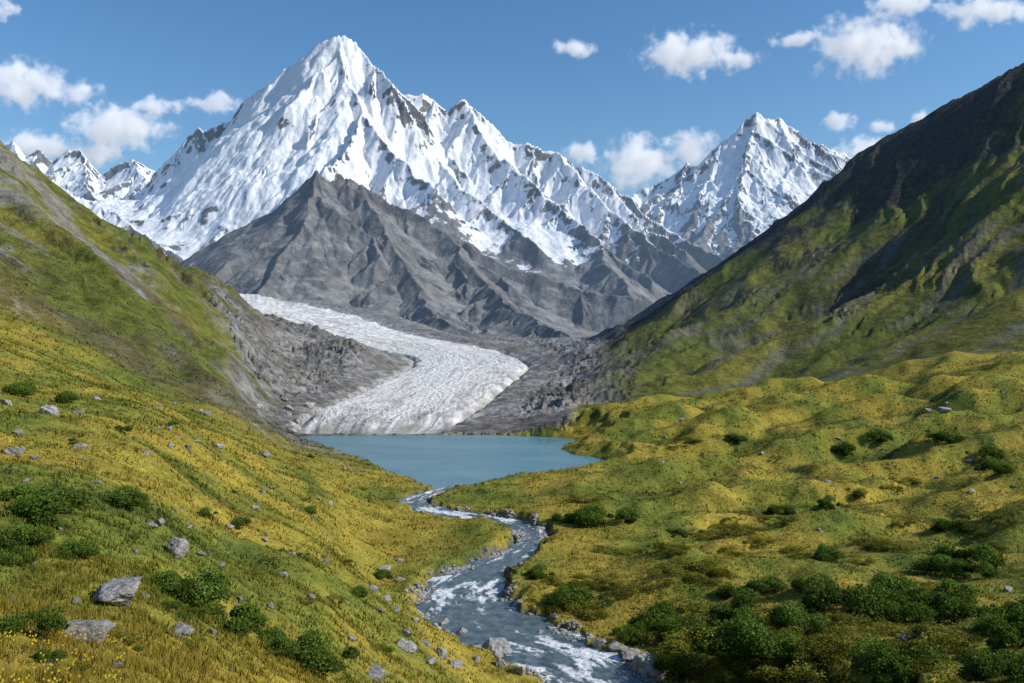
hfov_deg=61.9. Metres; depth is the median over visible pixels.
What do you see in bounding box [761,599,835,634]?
shrub
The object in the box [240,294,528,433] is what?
glacier
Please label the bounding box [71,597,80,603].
boulder
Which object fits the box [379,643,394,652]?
shrub
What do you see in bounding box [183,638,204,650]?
shrub
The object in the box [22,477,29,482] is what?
boulder
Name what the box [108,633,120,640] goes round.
shrub
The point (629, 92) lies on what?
sky
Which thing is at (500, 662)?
boulder
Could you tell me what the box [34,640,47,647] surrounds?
shrub
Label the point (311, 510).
shrub
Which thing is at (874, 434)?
shrub
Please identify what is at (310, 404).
boulder
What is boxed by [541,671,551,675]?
boulder
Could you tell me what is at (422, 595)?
pebbles
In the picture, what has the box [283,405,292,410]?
boulder
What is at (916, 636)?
shrub
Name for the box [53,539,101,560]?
shrub
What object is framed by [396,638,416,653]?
boulder
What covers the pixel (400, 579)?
boulder
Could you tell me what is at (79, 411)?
boulder
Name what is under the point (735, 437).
shrub
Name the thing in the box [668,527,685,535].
shrub
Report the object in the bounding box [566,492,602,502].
shrub
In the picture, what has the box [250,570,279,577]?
shrub
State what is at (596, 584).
shrub
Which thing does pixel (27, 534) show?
shrub
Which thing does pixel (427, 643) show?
boulder
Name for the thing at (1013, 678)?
shrub
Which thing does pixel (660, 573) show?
shrub
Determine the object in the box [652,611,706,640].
shrub
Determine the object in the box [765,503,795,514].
shrub
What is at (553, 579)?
shrub
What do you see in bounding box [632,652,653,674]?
boulder
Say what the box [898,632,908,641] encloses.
boulder
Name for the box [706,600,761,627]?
shrub
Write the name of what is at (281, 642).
shrub
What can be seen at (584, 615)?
shrub
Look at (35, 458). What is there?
boulder
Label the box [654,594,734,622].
shrub
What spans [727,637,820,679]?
shrub
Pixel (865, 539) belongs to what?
shrub
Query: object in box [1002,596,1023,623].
shrub
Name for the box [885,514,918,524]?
shrub
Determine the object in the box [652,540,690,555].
shrub
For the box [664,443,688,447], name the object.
shrub
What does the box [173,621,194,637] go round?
boulder
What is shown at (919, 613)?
shrub
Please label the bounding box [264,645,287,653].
shrub
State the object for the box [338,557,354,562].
shrub
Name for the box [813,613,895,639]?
shrub
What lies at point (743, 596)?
shrub
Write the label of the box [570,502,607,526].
shrub
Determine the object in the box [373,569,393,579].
shrub
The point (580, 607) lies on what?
shrub
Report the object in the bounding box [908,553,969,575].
shrub
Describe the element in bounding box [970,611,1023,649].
shrub
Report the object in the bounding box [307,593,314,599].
boulder
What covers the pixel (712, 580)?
shrub
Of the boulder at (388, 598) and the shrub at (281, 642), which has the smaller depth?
the shrub at (281, 642)
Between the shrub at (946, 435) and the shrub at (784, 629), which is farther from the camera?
the shrub at (946, 435)
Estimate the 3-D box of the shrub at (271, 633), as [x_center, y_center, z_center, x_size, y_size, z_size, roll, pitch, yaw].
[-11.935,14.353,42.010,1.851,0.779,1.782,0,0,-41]
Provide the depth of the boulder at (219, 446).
144.75 m
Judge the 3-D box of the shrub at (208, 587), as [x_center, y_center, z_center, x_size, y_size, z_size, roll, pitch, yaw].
[-13.915,10.627,36.923,3.869,1.633,3.998,0,0,-3]
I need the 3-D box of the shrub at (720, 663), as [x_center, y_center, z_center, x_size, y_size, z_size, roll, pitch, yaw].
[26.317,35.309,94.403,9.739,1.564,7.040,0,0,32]
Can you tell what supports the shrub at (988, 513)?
on the ground at (894, 255)
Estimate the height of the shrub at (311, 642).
1.583 m
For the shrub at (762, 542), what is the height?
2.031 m
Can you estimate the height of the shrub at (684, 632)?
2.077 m
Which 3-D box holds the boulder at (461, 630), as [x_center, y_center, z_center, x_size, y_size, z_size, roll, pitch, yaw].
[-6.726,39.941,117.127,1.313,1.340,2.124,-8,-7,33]
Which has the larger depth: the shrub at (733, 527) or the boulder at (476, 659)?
the shrub at (733, 527)
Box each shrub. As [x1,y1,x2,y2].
[0,482,47,499]
[0,482,89,527]
[0,522,56,550]
[0,544,37,564]
[0,603,68,635]
[1,379,38,395]
[20,578,44,588]
[32,647,67,663]
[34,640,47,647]
[50,659,91,677]
[53,520,72,528]
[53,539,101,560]
[55,391,79,402]
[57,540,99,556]
[97,484,148,506]
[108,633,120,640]
[113,425,133,431]
[113,632,143,643]
[128,532,140,538]
[133,645,143,651]
[140,501,150,507]
[141,569,193,590]
[161,598,182,610]
[163,566,230,607]
[165,420,179,425]
[178,610,190,619]
[179,603,201,611]
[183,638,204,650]
[197,507,217,515]
[201,603,266,637]
[202,608,210,613]
[231,515,251,529]
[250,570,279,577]
[252,625,285,641]
[263,635,301,656]
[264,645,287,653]
[280,627,359,675]
[297,597,315,605]
[304,505,317,514]
[323,593,345,603]
[331,676,352,682]
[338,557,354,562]
[350,585,367,597]
[370,643,388,651]
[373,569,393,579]
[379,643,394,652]
[526,563,554,578]
[527,592,550,602]
[540,573,588,586]
[543,596,608,616]
[545,583,587,607]
[548,593,600,620]
[551,511,574,522]
[551,584,594,604]
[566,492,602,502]
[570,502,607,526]
[573,569,620,584]
[575,599,609,620]
[587,577,624,589]
[591,545,648,555]
[607,506,638,521]
[608,580,667,596]
[612,621,649,645]
[629,600,684,632]
[640,624,709,656]
[646,565,696,584]
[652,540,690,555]
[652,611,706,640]
[652,642,707,682]
[654,557,727,583]
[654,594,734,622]
[655,546,683,553]
[656,626,739,675]
[660,626,705,653]
[663,624,694,647]
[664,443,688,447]
[666,487,683,492]
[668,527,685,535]
[675,434,701,442]
[678,566,738,585]
[684,528,704,534]
[689,528,741,540]
[689,621,734,651]
[691,556,729,577]
[703,650,788,681]
[705,613,811,667]
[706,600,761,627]
[708,519,751,535]
[715,581,763,608]
[718,544,742,555]
[719,677,782,682]
[722,516,741,520]
[723,431,747,441]
[723,523,769,534]
[723,657,788,681]
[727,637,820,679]
[742,511,771,519]
[742,533,777,544]
[745,574,787,591]
[745,678,780,682]
[751,636,822,673]
[752,655,859,682]
[759,615,825,633]
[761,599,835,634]
[763,520,788,526]
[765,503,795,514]
[766,627,808,638]
[775,514,798,521]
[779,545,811,554]
[787,572,837,594]
[788,552,812,558]
[789,647,857,682]
[792,642,822,663]
[796,631,904,674]
[798,576,893,623]
[811,614,836,628]
[813,543,844,562]
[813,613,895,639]
[817,495,841,507]
[827,641,853,660]
[831,441,855,455]
[844,554,876,564]
[845,487,868,497]
[846,634,951,682]
[853,534,894,552]
[856,530,876,537]
[863,620,902,636]
[865,538,927,553]
[866,428,893,441]
[866,571,934,609]
[877,589,935,623]
[879,484,903,491]
[880,622,970,651]
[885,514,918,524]
[886,580,934,590]
[890,475,923,483]
[907,623,986,654]
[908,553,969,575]
[908,654,966,682]
[911,635,932,648]
[923,578,981,606]
[924,429,965,442]
[929,517,977,533]
[931,596,1017,633]
[932,540,1006,568]
[949,558,999,578]
[949,678,983,682]
[956,647,1023,682]
[958,511,1018,524]
[965,443,1005,459]
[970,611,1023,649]
[972,530,990,535]
[973,457,1018,472]
[977,664,1023,682]
[985,540,1005,550]
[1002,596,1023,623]
[1007,568,1023,572]
[1009,667,1022,675]
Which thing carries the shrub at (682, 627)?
on the ground at (894, 255)
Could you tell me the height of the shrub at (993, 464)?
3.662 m
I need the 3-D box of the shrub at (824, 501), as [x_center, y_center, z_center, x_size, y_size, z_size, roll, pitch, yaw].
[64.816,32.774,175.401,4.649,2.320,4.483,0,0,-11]
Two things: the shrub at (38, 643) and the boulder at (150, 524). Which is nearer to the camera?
the shrub at (38, 643)
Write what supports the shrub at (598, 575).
on the ground at (894, 255)
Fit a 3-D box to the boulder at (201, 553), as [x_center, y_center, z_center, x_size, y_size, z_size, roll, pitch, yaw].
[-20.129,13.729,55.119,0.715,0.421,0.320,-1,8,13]
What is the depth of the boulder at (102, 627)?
21.45 m
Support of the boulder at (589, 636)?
on the ground at (894, 255)
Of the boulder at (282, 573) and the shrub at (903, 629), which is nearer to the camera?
the boulder at (282, 573)
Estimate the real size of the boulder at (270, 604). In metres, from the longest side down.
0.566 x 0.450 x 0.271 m
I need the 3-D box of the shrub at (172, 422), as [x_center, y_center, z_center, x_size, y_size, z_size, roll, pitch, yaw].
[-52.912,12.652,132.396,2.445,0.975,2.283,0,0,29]
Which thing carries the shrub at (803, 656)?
on the ground at (894, 255)
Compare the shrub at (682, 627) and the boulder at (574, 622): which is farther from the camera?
the boulder at (574, 622)
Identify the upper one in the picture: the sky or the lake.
the sky
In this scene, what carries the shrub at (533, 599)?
on the ground at (894, 255)
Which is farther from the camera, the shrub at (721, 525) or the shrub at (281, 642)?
the shrub at (721, 525)
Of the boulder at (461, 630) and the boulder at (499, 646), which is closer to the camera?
the boulder at (499, 646)
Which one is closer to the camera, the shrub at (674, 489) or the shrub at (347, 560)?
the shrub at (347, 560)
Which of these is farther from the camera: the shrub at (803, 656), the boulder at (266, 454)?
the boulder at (266, 454)
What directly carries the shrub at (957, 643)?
on the ground at (894, 255)
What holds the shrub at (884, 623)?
on the ground at (894, 255)
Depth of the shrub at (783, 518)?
171.67 m
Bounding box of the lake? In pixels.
[299,434,601,489]
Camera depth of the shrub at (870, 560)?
138.73 m
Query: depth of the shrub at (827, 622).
106.40 m
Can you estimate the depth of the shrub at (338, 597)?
75.01 m
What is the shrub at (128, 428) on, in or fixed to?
on the ground at (894, 255)
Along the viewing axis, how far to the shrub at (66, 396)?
115.82 m
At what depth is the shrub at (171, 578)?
35.47 m
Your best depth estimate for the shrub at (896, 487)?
218.28 m
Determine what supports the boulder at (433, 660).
on the ground at (894, 255)
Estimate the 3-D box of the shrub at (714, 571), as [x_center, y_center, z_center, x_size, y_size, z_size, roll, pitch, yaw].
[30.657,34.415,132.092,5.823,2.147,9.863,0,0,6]
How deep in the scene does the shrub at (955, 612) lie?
93.69 m
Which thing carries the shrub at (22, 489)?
on the ground at (894, 255)
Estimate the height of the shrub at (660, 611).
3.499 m
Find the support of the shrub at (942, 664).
on the ground at (894, 255)
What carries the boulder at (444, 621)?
on the ground at (894, 255)
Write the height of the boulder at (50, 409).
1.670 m
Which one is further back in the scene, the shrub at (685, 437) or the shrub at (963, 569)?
the shrub at (685, 437)
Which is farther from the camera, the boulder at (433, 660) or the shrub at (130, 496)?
the boulder at (433, 660)
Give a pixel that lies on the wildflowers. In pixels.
(32, 643)
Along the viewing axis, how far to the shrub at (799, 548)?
159.77 m
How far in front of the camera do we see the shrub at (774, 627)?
102.96 m
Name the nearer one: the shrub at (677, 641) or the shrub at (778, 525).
the shrub at (677, 641)
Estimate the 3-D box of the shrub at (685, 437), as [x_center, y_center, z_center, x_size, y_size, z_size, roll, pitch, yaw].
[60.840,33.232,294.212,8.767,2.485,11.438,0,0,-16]
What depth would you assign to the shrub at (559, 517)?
183.54 m
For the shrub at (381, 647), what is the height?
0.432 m
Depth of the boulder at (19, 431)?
82.85 m
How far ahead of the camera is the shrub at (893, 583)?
111.93 m
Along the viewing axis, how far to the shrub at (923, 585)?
117.94 m
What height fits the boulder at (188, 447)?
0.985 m
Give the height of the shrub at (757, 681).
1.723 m
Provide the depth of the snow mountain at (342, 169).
7120.96 m
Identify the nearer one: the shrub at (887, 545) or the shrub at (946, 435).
the shrub at (887, 545)
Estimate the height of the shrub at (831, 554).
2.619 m
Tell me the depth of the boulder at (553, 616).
121.35 m
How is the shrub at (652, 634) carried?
on the ground at (894, 255)
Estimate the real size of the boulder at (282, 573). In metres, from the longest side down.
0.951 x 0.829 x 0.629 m
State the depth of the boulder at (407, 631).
82.90 m
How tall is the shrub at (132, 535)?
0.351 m
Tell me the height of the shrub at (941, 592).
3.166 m
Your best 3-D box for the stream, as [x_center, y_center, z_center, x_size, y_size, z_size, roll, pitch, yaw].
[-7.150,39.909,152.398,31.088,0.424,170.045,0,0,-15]
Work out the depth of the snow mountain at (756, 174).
11150.76 m
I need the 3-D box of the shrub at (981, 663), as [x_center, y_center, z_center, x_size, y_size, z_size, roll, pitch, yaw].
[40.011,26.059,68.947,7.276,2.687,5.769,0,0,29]
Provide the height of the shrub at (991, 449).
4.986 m
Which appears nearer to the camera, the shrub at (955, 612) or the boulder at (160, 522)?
the boulder at (160, 522)
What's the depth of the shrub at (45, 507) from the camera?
44.68 m
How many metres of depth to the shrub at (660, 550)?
144.11 m
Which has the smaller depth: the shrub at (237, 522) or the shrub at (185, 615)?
the shrub at (185, 615)
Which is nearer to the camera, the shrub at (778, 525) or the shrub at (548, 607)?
the shrub at (548, 607)
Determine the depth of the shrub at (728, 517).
182.69 m
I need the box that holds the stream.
[401,486,662,682]
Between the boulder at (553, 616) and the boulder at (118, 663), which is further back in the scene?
the boulder at (553, 616)
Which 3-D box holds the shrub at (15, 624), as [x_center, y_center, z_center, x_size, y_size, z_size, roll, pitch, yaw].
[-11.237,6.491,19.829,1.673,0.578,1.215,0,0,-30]
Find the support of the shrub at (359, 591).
on the ground at (894, 255)
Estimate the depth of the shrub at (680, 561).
131.70 m
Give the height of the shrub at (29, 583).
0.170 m
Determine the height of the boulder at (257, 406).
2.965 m
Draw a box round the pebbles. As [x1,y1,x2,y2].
[393,484,690,682]
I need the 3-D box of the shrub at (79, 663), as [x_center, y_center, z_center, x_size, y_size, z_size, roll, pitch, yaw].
[-9.211,6.649,17.353,0.800,0.267,1.354,0,0,16]
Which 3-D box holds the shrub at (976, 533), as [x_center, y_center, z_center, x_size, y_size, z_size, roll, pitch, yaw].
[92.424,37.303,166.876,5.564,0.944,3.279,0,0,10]
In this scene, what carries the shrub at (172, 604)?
on the ground at (894, 255)
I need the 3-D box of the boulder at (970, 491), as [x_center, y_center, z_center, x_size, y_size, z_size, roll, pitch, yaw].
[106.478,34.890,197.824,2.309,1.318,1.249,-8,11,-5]
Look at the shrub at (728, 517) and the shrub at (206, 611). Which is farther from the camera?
the shrub at (728, 517)
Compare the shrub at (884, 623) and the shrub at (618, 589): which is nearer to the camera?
the shrub at (884, 623)
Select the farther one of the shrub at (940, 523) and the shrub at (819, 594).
the shrub at (940, 523)
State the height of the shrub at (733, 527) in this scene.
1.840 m
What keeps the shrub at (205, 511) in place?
on the ground at (894, 255)
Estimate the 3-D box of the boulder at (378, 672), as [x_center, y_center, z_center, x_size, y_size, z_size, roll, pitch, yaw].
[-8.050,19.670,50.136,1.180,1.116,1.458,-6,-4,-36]
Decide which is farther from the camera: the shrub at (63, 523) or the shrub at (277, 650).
the shrub at (63, 523)
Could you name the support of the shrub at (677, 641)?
on the ground at (894, 255)
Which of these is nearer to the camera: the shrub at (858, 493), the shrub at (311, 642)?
the shrub at (311, 642)
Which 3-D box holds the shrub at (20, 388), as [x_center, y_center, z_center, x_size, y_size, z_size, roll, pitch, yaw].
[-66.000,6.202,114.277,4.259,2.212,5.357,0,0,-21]
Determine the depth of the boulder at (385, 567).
141.44 m
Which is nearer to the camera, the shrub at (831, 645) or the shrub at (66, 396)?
the shrub at (831, 645)
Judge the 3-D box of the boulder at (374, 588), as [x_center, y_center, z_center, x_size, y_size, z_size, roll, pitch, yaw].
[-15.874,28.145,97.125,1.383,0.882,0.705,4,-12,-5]
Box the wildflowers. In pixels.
[0,625,125,682]
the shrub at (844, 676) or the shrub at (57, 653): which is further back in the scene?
the shrub at (844, 676)
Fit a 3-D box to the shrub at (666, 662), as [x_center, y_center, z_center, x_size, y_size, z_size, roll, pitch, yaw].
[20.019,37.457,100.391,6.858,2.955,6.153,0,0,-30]
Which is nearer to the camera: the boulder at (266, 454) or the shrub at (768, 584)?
the shrub at (768, 584)
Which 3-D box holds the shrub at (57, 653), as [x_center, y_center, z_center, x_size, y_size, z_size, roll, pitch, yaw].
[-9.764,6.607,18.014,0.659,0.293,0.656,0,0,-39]
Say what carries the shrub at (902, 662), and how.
on the ground at (894, 255)
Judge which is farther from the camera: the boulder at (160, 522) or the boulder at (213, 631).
the boulder at (160, 522)
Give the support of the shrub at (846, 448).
on the ground at (894, 255)
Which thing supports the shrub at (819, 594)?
on the ground at (894, 255)
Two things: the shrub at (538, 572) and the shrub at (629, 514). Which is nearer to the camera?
the shrub at (538, 572)
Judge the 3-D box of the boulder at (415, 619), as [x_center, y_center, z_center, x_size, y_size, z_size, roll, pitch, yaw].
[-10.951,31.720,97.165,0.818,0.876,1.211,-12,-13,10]
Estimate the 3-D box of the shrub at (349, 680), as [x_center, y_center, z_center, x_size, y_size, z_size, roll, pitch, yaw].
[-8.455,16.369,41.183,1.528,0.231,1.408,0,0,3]
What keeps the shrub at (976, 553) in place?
on the ground at (894, 255)
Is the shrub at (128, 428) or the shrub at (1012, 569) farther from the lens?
the shrub at (1012, 569)
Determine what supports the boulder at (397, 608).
on the ground at (894, 255)
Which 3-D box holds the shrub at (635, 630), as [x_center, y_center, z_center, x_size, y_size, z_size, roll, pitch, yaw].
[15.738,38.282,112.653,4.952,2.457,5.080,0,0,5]
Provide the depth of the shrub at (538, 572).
138.94 m
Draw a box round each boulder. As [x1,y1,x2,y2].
[0,399,12,405]
[1,447,24,456]
[13,429,22,435]
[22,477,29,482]
[29,456,40,459]
[39,405,58,415]
[62,619,115,644]
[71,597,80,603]
[73,408,83,414]
[73,443,87,449]
[93,576,141,606]
[111,660,124,668]
[145,522,157,528]
[155,518,164,525]
[167,537,189,558]
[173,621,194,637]
[185,444,191,450]
[196,551,205,555]
[207,629,216,634]
[214,443,223,448]
[253,403,261,408]
[263,451,270,457]
[268,602,273,608]
[279,571,287,577]
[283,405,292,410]
[306,402,314,407]
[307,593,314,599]
[347,635,356,640]
[368,585,378,592]
[368,663,386,682]
[376,565,390,570]
[382,594,390,601]
[393,605,399,612]
[396,577,404,580]
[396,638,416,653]
[402,629,410,636]
[411,617,419,622]
[420,640,430,646]
[426,657,436,664]
[436,647,447,660]
[437,618,448,624]
[449,659,463,668]
[457,627,467,634]
[471,656,479,663]
[481,637,509,657]
[495,658,506,667]
[511,667,525,675]
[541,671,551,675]
[550,613,557,618]
[571,619,580,625]
[585,633,594,639]
[591,638,606,647]
[608,640,627,651]
[620,648,640,661]
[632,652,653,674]
[648,667,665,677]
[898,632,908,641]
[938,407,950,412]
[966,489,975,493]
[1004,586,1011,591]
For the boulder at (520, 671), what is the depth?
98.00 m
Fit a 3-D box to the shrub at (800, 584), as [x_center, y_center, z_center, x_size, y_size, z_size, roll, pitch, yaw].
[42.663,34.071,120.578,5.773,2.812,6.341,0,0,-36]
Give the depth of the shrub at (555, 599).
125.86 m
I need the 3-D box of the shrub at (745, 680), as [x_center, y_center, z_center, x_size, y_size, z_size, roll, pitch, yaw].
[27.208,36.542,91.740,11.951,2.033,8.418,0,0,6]
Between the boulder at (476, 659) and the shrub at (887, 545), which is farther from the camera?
the shrub at (887, 545)
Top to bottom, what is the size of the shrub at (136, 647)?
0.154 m
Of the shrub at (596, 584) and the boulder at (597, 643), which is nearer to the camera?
the boulder at (597, 643)
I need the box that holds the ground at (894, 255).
[0,63,1023,682]
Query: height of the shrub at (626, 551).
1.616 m
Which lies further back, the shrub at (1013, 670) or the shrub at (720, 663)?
the shrub at (720, 663)
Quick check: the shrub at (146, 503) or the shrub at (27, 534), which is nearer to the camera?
the shrub at (27, 534)
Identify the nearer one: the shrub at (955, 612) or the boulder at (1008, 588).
the shrub at (955, 612)
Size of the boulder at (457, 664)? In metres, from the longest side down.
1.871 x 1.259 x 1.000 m
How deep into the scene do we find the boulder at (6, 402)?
103.88 m
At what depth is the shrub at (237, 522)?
89.90 m
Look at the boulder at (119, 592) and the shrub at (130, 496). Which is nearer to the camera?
the boulder at (119, 592)
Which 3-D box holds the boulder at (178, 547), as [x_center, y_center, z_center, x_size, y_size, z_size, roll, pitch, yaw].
[-18.968,11.717,48.438,1.138,1.219,1.871,-10,4,-30]
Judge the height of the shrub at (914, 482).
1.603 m
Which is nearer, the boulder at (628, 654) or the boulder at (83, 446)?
the boulder at (83, 446)
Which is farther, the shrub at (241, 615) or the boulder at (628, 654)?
the boulder at (628, 654)
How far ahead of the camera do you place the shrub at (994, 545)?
159.65 m
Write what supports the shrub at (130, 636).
on the ground at (894, 255)
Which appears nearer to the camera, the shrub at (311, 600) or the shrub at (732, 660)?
the shrub at (311, 600)
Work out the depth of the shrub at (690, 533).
173.40 m
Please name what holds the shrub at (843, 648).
on the ground at (894, 255)
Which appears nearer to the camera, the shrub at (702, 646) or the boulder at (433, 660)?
the boulder at (433, 660)
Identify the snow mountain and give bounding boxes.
[5,141,154,200]
[59,35,724,337]
[632,112,851,258]
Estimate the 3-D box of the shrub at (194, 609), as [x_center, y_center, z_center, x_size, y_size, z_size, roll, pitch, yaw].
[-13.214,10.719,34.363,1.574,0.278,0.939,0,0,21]
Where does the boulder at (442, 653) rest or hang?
on the ground at (894, 255)
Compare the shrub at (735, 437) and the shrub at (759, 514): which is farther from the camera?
the shrub at (735, 437)
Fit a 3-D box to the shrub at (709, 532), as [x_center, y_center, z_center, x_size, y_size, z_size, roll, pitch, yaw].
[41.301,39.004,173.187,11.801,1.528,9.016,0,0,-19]
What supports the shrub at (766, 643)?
on the ground at (894, 255)
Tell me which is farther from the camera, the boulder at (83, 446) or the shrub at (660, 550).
the shrub at (660, 550)
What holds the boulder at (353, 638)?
on the ground at (894, 255)
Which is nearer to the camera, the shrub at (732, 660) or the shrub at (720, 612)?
the shrub at (732, 660)
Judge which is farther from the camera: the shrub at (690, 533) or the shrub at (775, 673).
the shrub at (690, 533)
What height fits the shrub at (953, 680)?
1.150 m
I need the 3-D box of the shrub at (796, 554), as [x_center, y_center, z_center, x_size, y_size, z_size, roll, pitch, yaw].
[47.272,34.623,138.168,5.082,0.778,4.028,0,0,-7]
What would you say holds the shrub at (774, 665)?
on the ground at (894, 255)
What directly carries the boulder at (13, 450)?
on the ground at (894, 255)
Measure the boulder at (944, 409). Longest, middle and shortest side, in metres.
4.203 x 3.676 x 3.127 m
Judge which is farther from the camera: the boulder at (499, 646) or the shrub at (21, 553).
the boulder at (499, 646)
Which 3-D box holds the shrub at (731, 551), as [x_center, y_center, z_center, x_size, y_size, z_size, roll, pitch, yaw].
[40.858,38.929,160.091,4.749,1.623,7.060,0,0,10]
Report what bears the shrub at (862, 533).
on the ground at (894, 255)
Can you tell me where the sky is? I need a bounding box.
[0,0,1023,196]
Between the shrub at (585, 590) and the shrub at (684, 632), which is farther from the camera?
the shrub at (585, 590)
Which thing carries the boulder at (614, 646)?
on the ground at (894, 255)

